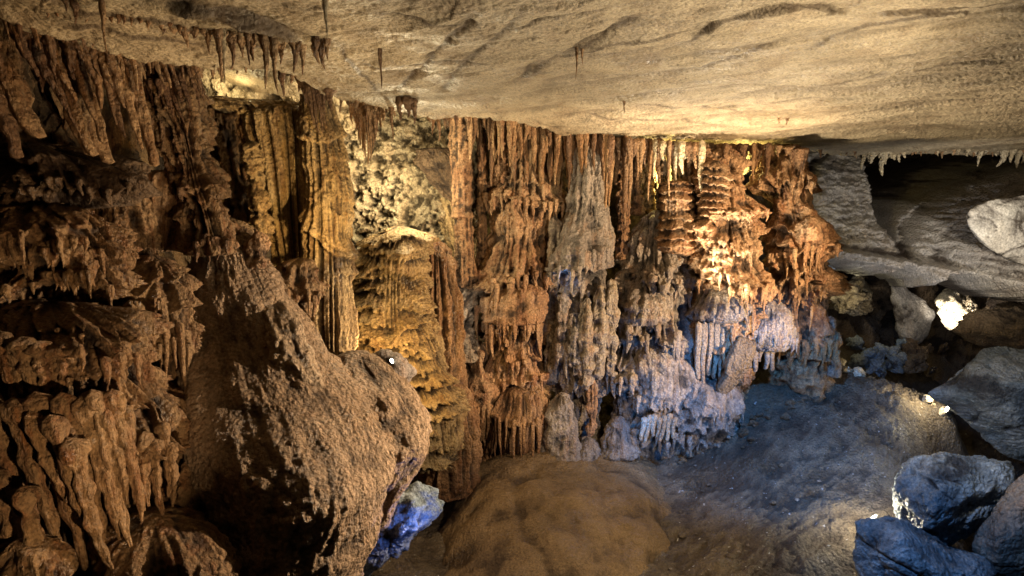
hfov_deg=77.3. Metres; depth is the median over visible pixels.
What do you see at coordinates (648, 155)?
stalactite
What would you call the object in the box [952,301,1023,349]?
boulder
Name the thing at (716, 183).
dripstone column
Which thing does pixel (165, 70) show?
stalactite
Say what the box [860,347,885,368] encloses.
rubble stone
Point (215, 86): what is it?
cave wall
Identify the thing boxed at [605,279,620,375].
drapery
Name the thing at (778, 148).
stalactite
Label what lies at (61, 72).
stalactite
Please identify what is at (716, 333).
drapery rib
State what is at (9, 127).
stalactite
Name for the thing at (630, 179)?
stalactite
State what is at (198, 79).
stalactite
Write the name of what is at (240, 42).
stalactite
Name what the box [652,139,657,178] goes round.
stalactite
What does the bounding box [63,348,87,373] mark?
stalactite
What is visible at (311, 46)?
stalactite
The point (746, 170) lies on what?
stalactite
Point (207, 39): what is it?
stalactite
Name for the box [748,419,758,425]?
rubble stone
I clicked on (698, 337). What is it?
drapery rib
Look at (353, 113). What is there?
stalactite
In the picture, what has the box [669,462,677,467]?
rubble stone
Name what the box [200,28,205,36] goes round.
drip point
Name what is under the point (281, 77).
stalactite
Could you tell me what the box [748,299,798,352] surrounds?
flowstone bulge
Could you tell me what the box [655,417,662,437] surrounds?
drapery rib
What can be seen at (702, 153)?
stalactite
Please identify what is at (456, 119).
soda straw
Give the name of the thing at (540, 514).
clay mound
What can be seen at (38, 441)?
stalactite
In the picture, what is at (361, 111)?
stalactite
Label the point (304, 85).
stalactite
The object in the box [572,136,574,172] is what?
stalactite
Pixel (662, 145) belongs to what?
stalactite
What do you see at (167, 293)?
flowstone terrace
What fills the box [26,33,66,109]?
stalactite
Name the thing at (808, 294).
flowstone column
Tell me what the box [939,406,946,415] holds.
rubble stone
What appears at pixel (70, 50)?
stalactite
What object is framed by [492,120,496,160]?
stalactite
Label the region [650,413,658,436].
drapery rib
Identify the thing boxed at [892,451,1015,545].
boulder
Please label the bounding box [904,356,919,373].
rubble stone
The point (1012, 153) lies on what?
stalactite
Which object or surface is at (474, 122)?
stalactite
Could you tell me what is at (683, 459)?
rubble stone
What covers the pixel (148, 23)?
drip point
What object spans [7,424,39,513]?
stalactite
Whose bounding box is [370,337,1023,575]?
cave floor
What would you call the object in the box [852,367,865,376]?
rubble stone
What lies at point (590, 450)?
stalagmite
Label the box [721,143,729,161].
stalactite
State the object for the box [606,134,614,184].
stalactite
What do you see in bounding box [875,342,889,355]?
rubble stone
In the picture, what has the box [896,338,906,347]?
rubble stone
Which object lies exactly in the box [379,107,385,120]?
soda straw
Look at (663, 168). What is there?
dripstone column
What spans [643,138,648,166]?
stalactite
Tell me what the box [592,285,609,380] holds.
drapery
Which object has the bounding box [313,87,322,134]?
stalactite
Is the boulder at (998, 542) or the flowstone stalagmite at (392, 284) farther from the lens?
the flowstone stalagmite at (392, 284)
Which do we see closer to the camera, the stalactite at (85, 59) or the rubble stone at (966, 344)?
the stalactite at (85, 59)
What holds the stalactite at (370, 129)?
hanging from the cave ceiling
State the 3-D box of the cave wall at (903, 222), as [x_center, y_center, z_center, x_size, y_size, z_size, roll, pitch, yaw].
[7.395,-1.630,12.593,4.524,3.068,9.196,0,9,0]
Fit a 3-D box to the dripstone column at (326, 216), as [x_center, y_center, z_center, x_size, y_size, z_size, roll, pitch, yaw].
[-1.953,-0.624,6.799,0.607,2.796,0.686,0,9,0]
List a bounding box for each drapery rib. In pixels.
[639,416,647,441]
[643,415,651,442]
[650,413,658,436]
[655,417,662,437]
[658,415,667,441]
[665,413,672,440]
[670,417,677,438]
[694,321,701,379]
[700,321,707,382]
[706,322,713,375]
[711,323,720,378]
[718,326,724,380]
[752,350,757,371]
[758,351,762,361]
[763,352,769,369]
[769,352,774,370]
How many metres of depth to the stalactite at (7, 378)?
4.34 m
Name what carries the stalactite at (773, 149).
hanging from the cave ceiling
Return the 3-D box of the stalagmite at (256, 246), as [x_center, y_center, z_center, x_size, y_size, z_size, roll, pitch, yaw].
[-2.503,-0.131,6.151,0.435,0.893,0.458,0,9,0]
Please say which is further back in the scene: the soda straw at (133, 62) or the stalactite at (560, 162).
the stalactite at (560, 162)
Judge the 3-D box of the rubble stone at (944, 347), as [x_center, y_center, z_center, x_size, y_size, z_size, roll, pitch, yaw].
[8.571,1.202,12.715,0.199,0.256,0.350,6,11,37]
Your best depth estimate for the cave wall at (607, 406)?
12.14 m
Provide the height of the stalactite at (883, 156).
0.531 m
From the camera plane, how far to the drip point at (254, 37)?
4.48 m
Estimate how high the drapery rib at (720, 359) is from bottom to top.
0.975 m
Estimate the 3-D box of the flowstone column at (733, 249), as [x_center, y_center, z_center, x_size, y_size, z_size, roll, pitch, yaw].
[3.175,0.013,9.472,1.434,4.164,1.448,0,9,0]
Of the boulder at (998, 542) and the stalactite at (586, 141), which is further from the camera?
the stalactite at (586, 141)
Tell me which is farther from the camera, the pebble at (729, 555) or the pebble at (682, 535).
the pebble at (682, 535)
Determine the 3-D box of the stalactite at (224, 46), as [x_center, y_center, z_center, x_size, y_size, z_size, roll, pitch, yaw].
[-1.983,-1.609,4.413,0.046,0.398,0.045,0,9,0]
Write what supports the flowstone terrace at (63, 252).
on the flowstone terrace at (116, 344)
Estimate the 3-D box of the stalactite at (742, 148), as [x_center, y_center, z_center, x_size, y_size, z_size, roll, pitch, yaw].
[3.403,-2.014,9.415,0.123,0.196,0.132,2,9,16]
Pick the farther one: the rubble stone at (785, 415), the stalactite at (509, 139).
the rubble stone at (785, 415)
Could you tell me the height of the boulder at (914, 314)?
1.329 m
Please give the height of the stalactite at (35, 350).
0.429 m
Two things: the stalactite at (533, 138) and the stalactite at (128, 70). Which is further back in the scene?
the stalactite at (533, 138)
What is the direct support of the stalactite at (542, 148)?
hanging from the cave ceiling
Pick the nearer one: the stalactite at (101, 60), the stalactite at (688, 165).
the stalactite at (101, 60)
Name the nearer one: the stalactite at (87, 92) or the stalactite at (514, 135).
the stalactite at (87, 92)
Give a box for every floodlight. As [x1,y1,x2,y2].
[869,513,879,517]
[945,406,954,417]
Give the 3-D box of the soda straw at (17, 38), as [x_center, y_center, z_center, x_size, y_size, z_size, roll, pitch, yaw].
[-3.283,-1.704,4.225,0.087,0.320,0.050,0,9,0]
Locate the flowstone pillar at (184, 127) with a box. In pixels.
[141,61,239,261]
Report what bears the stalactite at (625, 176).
hanging from the cave ceiling
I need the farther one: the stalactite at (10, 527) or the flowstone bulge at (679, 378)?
the flowstone bulge at (679, 378)
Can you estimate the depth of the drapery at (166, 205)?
5.83 m
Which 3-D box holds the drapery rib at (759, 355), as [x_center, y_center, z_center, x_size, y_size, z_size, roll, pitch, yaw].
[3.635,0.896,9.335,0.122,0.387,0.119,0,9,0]
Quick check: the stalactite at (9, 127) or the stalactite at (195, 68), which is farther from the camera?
the stalactite at (195, 68)
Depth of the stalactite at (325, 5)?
3.70 m
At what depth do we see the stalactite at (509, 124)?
8.89 m
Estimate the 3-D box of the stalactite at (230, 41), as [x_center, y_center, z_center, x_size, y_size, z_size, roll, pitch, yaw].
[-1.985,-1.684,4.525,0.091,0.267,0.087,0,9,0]
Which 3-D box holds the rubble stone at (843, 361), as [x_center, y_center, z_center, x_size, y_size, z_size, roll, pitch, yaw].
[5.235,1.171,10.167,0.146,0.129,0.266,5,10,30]
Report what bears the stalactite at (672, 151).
hanging from the cave ceiling
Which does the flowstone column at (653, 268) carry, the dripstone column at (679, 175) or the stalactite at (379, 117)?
the dripstone column at (679, 175)
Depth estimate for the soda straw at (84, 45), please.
4.48 m
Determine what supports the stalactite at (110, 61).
hanging from the cave ceiling
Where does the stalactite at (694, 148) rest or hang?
hanging from the cave ceiling
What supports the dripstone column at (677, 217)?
on the flowstone column at (653, 268)
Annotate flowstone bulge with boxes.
[468,377,499,427]
[484,283,549,341]
[617,281,670,326]
[632,345,699,416]
[685,284,752,323]
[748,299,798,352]
[792,216,829,274]
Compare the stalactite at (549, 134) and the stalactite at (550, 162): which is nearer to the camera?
the stalactite at (549, 134)
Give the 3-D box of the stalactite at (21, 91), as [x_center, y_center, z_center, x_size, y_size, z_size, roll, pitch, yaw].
[-3.734,-1.553,4.803,0.317,0.847,0.276,8,11,42]
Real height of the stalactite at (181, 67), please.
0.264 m
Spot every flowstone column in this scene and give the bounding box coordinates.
[465,341,502,460]
[472,134,567,454]
[486,387,548,457]
[543,146,615,441]
[601,264,642,421]
[613,210,714,460]
[687,148,781,409]
[745,151,854,398]
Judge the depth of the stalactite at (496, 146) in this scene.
9.23 m
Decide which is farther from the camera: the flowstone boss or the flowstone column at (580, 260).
the flowstone column at (580, 260)
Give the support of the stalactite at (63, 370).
hanging from the flowstone terrace at (116, 344)
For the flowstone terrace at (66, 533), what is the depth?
4.76 m
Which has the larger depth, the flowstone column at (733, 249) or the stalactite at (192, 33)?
the flowstone column at (733, 249)
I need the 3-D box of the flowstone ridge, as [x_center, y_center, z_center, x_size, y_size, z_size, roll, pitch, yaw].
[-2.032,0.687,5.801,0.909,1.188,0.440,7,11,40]
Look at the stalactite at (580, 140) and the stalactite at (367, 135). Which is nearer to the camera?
the stalactite at (367, 135)
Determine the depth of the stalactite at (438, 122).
7.71 m
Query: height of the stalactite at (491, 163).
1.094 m
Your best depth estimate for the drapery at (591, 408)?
9.41 m
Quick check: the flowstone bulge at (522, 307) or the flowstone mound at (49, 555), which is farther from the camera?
the flowstone bulge at (522, 307)
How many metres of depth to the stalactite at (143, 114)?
5.11 m
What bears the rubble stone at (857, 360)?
on the cave floor
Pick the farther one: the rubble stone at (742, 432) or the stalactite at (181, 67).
the rubble stone at (742, 432)
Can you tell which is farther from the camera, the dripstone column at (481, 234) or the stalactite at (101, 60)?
the dripstone column at (481, 234)
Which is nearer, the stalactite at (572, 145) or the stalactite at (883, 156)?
the stalactite at (572, 145)
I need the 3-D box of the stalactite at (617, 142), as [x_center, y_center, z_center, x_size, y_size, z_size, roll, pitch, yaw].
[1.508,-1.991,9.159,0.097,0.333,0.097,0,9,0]
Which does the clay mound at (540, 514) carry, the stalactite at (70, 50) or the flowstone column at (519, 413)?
the flowstone column at (519, 413)
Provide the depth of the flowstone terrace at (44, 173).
5.02 m
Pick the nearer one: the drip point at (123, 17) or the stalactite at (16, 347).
the drip point at (123, 17)
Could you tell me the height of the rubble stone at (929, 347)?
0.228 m
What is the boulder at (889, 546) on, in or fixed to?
on the cave floor
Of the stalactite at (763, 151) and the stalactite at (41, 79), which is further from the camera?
the stalactite at (763, 151)
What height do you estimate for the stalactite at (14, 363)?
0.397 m
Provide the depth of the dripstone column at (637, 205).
9.74 m
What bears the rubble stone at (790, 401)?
on the cave floor
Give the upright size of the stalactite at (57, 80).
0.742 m
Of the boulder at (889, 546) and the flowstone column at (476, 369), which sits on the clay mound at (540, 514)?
the flowstone column at (476, 369)
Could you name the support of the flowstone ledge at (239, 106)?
attached to the cave ceiling
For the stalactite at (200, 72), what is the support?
hanging from the cave ceiling
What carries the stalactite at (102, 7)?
hanging from the cave ceiling
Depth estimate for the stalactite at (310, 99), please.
6.47 m
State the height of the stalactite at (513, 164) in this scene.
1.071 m
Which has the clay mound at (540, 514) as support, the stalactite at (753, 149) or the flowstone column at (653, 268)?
the flowstone column at (653, 268)
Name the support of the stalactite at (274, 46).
hanging from the cave ceiling
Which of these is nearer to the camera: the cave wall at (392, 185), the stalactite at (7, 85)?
the stalactite at (7, 85)
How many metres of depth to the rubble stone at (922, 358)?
12.05 m
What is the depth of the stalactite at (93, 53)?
4.64 m
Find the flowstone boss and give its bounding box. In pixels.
[329,352,351,375]
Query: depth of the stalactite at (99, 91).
4.74 m
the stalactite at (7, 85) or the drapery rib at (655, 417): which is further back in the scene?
the drapery rib at (655, 417)
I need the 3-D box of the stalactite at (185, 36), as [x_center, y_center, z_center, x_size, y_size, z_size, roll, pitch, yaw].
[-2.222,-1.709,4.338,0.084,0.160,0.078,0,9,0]
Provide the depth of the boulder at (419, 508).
6.45 m
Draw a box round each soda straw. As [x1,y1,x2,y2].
[1,19,9,40]
[11,24,23,53]
[16,24,22,40]
[30,27,40,49]
[44,34,55,67]
[71,39,81,58]
[80,38,87,56]
[116,53,124,80]
[129,59,138,90]
[354,100,359,110]
[365,104,370,119]
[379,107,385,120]
[453,115,458,126]
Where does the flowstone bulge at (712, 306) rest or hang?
attached to the flowstone column at (733, 249)
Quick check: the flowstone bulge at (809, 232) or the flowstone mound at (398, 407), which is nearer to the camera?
the flowstone mound at (398, 407)
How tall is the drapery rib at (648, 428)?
0.428 m
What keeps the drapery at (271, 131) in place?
hanging from the flowstone ledge at (239, 106)
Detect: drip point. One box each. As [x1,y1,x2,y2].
[116,14,121,23]
[121,14,125,24]
[146,20,151,28]
[177,24,181,34]
[193,26,198,36]
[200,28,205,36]
[231,31,235,40]
[252,34,257,44]
[289,74,293,83]
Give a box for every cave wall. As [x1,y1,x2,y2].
[0,68,188,459]
[184,153,1021,435]
[201,73,357,140]
[344,111,490,249]
[773,152,1023,304]
[827,271,1021,384]
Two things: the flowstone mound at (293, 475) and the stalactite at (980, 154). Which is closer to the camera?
the flowstone mound at (293, 475)
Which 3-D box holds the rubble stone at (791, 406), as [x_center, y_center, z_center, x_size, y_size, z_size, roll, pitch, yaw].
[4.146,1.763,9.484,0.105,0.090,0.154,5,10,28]
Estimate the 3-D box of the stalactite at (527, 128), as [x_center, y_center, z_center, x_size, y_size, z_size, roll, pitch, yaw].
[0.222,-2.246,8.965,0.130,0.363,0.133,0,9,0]
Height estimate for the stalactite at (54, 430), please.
0.937 m
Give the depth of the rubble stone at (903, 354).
12.21 m
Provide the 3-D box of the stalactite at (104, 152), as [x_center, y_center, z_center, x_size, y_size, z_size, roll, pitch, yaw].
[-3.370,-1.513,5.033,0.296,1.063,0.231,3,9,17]
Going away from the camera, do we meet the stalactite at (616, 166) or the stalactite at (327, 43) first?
the stalactite at (327, 43)
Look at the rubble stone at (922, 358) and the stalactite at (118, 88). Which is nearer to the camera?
the stalactite at (118, 88)
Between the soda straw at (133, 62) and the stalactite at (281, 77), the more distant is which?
the stalactite at (281, 77)
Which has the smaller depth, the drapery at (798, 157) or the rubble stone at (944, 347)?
the drapery at (798, 157)
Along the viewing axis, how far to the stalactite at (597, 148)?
9.16 m
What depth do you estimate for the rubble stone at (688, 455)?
9.41 m
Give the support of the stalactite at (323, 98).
hanging from the cave ceiling
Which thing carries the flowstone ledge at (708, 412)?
on the cave floor
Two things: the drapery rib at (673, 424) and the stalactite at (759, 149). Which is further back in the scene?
the stalactite at (759, 149)
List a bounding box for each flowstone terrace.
[0,142,162,208]
[0,203,148,308]
[0,298,174,409]
[0,382,190,575]
[0,391,92,575]
[109,255,209,386]
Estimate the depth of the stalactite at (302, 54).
4.75 m
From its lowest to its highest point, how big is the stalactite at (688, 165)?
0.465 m
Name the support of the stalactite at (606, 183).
hanging from the cave ceiling
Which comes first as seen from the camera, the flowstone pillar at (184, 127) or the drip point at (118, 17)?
the drip point at (118, 17)
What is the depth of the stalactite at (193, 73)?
5.33 m
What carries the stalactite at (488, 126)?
hanging from the cave ceiling
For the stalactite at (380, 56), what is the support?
hanging from the cave ceiling
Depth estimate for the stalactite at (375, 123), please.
7.29 m
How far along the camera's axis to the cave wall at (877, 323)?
14.20 m
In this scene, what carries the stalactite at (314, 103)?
hanging from the cave ceiling
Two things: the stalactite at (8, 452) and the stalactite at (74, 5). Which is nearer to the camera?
the stalactite at (74, 5)
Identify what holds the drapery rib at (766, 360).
hanging from the flowstone bulge at (776, 331)
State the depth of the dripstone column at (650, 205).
9.86 m
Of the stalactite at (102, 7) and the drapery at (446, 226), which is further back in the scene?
the drapery at (446, 226)
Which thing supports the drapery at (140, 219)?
attached to the flowstone terrace at (44, 173)
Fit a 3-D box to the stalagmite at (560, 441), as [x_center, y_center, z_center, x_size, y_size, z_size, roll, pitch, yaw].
[0.746,2.047,9.412,0.625,1.012,0.552,7,11,39]
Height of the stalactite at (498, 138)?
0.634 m
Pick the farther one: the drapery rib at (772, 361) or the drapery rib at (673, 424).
the drapery rib at (772, 361)
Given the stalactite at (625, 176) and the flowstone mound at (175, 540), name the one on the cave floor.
the flowstone mound at (175, 540)
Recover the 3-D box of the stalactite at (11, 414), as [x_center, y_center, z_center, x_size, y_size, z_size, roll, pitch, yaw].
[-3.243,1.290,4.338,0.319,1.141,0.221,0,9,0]
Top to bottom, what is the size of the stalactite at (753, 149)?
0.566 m
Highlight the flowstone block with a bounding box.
[460,279,483,362]
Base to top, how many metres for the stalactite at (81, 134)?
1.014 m
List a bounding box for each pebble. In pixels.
[678,532,685,538]
[726,553,735,558]
[747,436,754,440]
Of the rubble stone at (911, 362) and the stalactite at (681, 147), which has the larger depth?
the rubble stone at (911, 362)
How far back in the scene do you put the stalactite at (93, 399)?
4.40 m
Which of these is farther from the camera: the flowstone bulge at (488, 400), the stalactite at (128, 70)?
the flowstone bulge at (488, 400)
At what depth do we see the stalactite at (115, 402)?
4.47 m
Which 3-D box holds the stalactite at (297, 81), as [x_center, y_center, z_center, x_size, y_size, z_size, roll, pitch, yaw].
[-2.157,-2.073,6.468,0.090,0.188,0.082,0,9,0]
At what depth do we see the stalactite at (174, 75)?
5.15 m
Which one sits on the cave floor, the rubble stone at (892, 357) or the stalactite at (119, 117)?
the rubble stone at (892, 357)
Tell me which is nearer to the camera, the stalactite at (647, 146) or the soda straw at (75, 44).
the soda straw at (75, 44)
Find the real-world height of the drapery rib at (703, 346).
0.967 m
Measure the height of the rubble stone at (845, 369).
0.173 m
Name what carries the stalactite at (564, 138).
hanging from the cave ceiling
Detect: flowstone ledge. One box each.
[211,96,298,114]
[275,258,330,322]
[645,374,744,455]
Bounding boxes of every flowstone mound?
[0,534,78,575]
[87,505,241,575]
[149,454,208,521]
[176,217,395,575]
[337,350,431,530]
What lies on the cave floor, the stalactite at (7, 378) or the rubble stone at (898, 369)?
the rubble stone at (898, 369)
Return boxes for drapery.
[91,198,161,255]
[147,170,179,251]
[207,96,251,224]
[240,104,305,266]
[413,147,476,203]
[418,241,482,501]
[433,187,477,258]
[554,293,571,359]
[565,312,581,375]
[574,298,598,389]
[585,379,597,436]
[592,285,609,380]
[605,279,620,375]
[788,147,809,204]
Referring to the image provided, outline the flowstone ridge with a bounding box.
[261,300,324,392]
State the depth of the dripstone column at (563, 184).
9.52 m
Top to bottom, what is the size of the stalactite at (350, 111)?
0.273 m
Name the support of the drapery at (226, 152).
attached to the cave wall at (215, 86)
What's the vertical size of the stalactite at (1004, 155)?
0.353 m
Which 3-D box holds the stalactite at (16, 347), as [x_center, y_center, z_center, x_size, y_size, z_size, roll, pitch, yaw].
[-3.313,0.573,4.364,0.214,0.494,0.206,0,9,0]
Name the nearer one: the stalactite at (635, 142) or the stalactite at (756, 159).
the stalactite at (635, 142)
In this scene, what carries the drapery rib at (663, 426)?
hanging from the flowstone ledge at (708, 412)
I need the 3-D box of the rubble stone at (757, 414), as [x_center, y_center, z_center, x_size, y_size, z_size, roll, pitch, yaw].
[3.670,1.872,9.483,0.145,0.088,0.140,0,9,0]
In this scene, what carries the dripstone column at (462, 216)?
on the flowstone block
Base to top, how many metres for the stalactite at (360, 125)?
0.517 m
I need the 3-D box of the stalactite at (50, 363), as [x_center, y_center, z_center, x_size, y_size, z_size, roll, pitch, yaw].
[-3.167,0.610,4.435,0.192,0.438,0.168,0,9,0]
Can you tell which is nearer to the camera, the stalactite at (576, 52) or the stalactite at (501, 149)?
the stalactite at (576, 52)
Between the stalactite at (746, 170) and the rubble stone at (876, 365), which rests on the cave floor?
the rubble stone at (876, 365)
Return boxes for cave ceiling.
[0,0,1023,155]
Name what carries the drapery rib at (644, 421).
hanging from the flowstone ledge at (708, 412)
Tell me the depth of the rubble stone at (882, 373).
11.69 m
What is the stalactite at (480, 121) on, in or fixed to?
hanging from the cave ceiling
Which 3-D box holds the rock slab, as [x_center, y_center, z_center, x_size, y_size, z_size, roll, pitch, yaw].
[3.247,1.115,9.234,0.624,0.905,0.524,0,9,0]
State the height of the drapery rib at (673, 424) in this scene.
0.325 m
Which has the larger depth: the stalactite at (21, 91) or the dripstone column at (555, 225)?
the dripstone column at (555, 225)
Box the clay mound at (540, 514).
[439,435,671,575]
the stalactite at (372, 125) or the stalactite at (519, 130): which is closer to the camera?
the stalactite at (372, 125)
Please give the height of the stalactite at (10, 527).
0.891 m
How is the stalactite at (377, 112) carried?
hanging from the cave ceiling
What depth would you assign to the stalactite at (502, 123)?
8.92 m
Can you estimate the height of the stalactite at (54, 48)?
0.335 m
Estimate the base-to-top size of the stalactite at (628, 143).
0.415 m
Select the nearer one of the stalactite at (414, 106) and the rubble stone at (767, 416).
the stalactite at (414, 106)
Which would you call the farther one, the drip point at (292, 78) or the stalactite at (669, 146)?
the stalactite at (669, 146)
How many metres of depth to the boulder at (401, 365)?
6.48 m
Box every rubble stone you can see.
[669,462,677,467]
[679,457,686,461]
[685,454,694,457]
[737,428,748,436]
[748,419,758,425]
[755,412,763,416]
[763,414,770,419]
[780,412,789,419]
[785,399,794,404]
[788,404,795,408]
[800,396,811,400]
[812,396,823,403]
[840,358,846,365]
[841,365,852,372]
[845,335,864,349]
[846,353,869,367]
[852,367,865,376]
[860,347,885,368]
[866,358,886,376]
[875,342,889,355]
[878,369,886,377]
[884,358,903,373]
[885,360,896,369]
[886,345,901,358]
[887,354,901,364]
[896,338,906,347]
[896,352,906,363]
[901,342,928,361]
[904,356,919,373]
[906,338,917,343]
[906,353,928,372]
[922,394,933,402]
[924,343,933,352]
[929,366,936,374]
[937,342,949,353]
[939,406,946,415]
[964,341,969,347]
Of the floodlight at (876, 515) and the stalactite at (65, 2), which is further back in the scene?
the floodlight at (876, 515)
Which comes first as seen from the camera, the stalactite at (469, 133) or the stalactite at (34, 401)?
the stalactite at (34, 401)
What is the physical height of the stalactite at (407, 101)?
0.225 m
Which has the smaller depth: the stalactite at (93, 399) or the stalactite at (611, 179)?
the stalactite at (93, 399)
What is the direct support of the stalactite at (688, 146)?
hanging from the cave ceiling
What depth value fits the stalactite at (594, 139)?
9.01 m
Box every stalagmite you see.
[7,485,44,545]
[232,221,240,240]
[243,228,271,268]
[352,226,470,473]
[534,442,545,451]
[541,392,581,461]
[578,436,600,460]
[600,416,641,460]
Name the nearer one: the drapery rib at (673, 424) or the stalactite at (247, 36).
the stalactite at (247, 36)
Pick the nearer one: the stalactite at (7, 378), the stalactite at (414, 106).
the stalactite at (7, 378)
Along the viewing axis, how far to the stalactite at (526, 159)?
9.09 m
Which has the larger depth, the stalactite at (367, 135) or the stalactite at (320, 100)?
the stalactite at (367, 135)
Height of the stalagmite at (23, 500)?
0.772 m
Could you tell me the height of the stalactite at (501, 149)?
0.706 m
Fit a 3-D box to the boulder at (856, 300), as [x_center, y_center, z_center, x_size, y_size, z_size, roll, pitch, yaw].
[7.247,0.167,13.764,1.227,0.935,0.965,0,9,0]
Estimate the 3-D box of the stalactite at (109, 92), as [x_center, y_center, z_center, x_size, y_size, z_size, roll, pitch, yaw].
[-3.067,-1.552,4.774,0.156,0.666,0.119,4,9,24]
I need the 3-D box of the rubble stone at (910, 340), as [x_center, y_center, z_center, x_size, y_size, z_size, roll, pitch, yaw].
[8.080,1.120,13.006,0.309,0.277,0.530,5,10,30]
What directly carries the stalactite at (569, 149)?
hanging from the cave ceiling
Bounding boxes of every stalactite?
[0,20,27,126]
[0,85,23,158]
[0,331,19,397]
[0,393,23,512]
[0,397,60,537]
[0,469,21,542]
[1,345,22,394]
[3,24,46,138]
[3,336,39,394]
[4,22,39,76]
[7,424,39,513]
[20,391,87,570]
[22,411,66,503]
[23,341,52,393]
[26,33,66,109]
[26,40,44,92]
[37,414,92,541]
[38,349,60,396]
[40,35,56,74]
[42,38,77,101]
[43,47,76,125]
[46,345,72,392]
[50,392,107,566]
[58,40,98,156]
[58,437,113,570]
[60,40,107,142]
[61,0,68,10]
[61,40,76,79]
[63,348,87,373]
[69,0,79,23]
[70,398,120,539]
[78,389,132,547]
[81,47,97,83]
[81,71,114,164]
[89,47,100,76]
[91,58,103,108]
[93,407,128,504]
[97,50,112,85]
[98,0,106,51]
[99,64,117,124]
[103,389,143,521]
[104,51,121,80]
[108,67,125,137]
[112,56,125,107]
[121,61,143,149]
[122,56,134,91]
[124,405,145,510]
[134,61,158,166]
[136,431,154,506]
[148,437,164,514]
[153,422,171,496]
[154,61,163,81]
[159,62,171,87]
[162,442,179,506]
[169,28,177,33]
[169,65,178,84]
[179,65,183,79]
[181,31,189,48]
[189,30,199,38]
[189,66,197,85]
[192,65,197,73]
[196,68,202,95]
[197,67,202,78]
[205,31,211,52]
[212,28,222,77]
[217,67,225,81]
[222,28,225,80]
[226,31,236,67]
[236,35,245,57]
[243,32,250,64]
[249,38,255,61]
[258,34,269,88]
[269,37,278,92]
[278,43,283,64]
[278,71,285,95]
[288,41,299,71]
[294,77,299,91]
[299,44,306,74]
[299,81,306,103]
[302,81,313,124]
[306,83,316,129]
[310,45,319,63]
[310,86,319,133]
[311,36,320,61]
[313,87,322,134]
[317,89,325,124]
[318,38,324,68]
[321,94,325,115]
[322,0,328,38]
[323,37,331,58]
[323,87,336,109]
[348,101,352,123]
[351,103,356,129]
[354,103,358,140]
[357,103,361,145]
[359,102,363,150]
[362,104,365,157]
[365,109,369,163]
[368,117,371,160]
[370,108,373,148]
[372,110,376,142]
[376,108,378,131]
[378,48,381,88]
[378,107,381,126]
[388,106,393,139]
[395,96,402,118]
[401,96,413,116]
[411,98,417,123]
[430,119,434,134]
[436,119,440,140]
[465,116,468,130]
[466,117,472,163]
[472,117,477,144]
[478,118,482,165]
[486,117,489,150]
[489,119,493,185]
[490,118,493,137]
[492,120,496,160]
[495,132,497,157]
[496,121,500,155]
[500,120,504,150]
[500,127,504,159]
[506,121,511,166]
[507,121,512,134]
[511,121,516,163]
[512,157,515,186]
[516,122,522,159]
[522,123,528,184]
[524,123,530,140]
[530,126,536,163]
[536,127,538,152]
[538,127,546,184]
[545,128,551,146]
[547,131,554,185]
[553,133,561,184]
[556,137,563,186]
[563,136,567,177]
[566,134,571,190]
[571,135,573,158]
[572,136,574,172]
[575,46,578,74]
[576,134,583,174]
[580,48,583,64]
[583,133,588,167]
[588,134,591,147]
[591,133,596,173]
[595,133,600,168]
[598,134,602,160]
[599,134,606,180]
[604,134,608,207]
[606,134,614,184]
[608,136,614,205]
[614,136,619,184]
[615,137,620,159]
[621,135,628,225]
[625,137,631,166]
[628,136,632,215]
[632,139,637,156]
[635,138,639,175]
[639,138,645,170]
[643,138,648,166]
[647,138,649,167]
[647,139,652,200]
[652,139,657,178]
[655,137,662,183]
[659,140,666,160]
[666,139,671,196]
[671,141,673,163]
[673,140,677,180]
[678,140,685,173]
[685,142,691,162]
[686,141,691,172]
[690,142,697,168]
[696,142,698,170]
[697,139,705,190]
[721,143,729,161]
[739,144,747,156]
[743,152,750,174]
[751,142,756,180]
[754,143,761,173]
[758,144,761,159]
[761,144,764,165]
[764,142,771,176]
[771,145,775,156]
[775,145,782,156]
[782,146,792,155]
[860,154,866,169]
[869,152,875,163]
[879,152,888,175]
[977,151,983,166]
[996,150,1008,166]
[1009,149,1017,162]
[1014,151,1022,167]
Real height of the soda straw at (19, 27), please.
0.214 m
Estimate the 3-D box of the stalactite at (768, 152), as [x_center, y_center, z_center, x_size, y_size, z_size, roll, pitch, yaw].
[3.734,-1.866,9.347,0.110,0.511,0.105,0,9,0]
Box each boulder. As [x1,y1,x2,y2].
[363,481,443,575]
[372,349,416,381]
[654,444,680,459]
[829,275,872,315]
[852,516,1000,575]
[890,286,934,343]
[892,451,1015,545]
[928,346,1023,461]
[935,288,978,329]
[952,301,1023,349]
[966,195,1023,264]
[972,474,1023,575]
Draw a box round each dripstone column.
[240,140,274,238]
[296,94,358,355]
[448,117,478,288]
[475,128,487,269]
[543,216,562,384]
[557,156,567,220]
[614,155,630,259]
[630,150,645,215]
[643,154,656,214]
[654,180,696,267]
[655,154,666,208]
[670,148,684,180]
[683,158,697,215]
[694,160,733,252]
[696,148,711,200]
[827,316,841,377]
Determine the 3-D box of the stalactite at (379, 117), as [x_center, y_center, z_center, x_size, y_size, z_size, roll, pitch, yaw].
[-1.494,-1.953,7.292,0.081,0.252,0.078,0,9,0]
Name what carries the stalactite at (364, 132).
hanging from the cave ceiling
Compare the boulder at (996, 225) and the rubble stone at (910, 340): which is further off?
the rubble stone at (910, 340)
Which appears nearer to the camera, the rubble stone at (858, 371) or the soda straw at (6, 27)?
the soda straw at (6, 27)
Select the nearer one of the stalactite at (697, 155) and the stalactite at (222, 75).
the stalactite at (222, 75)

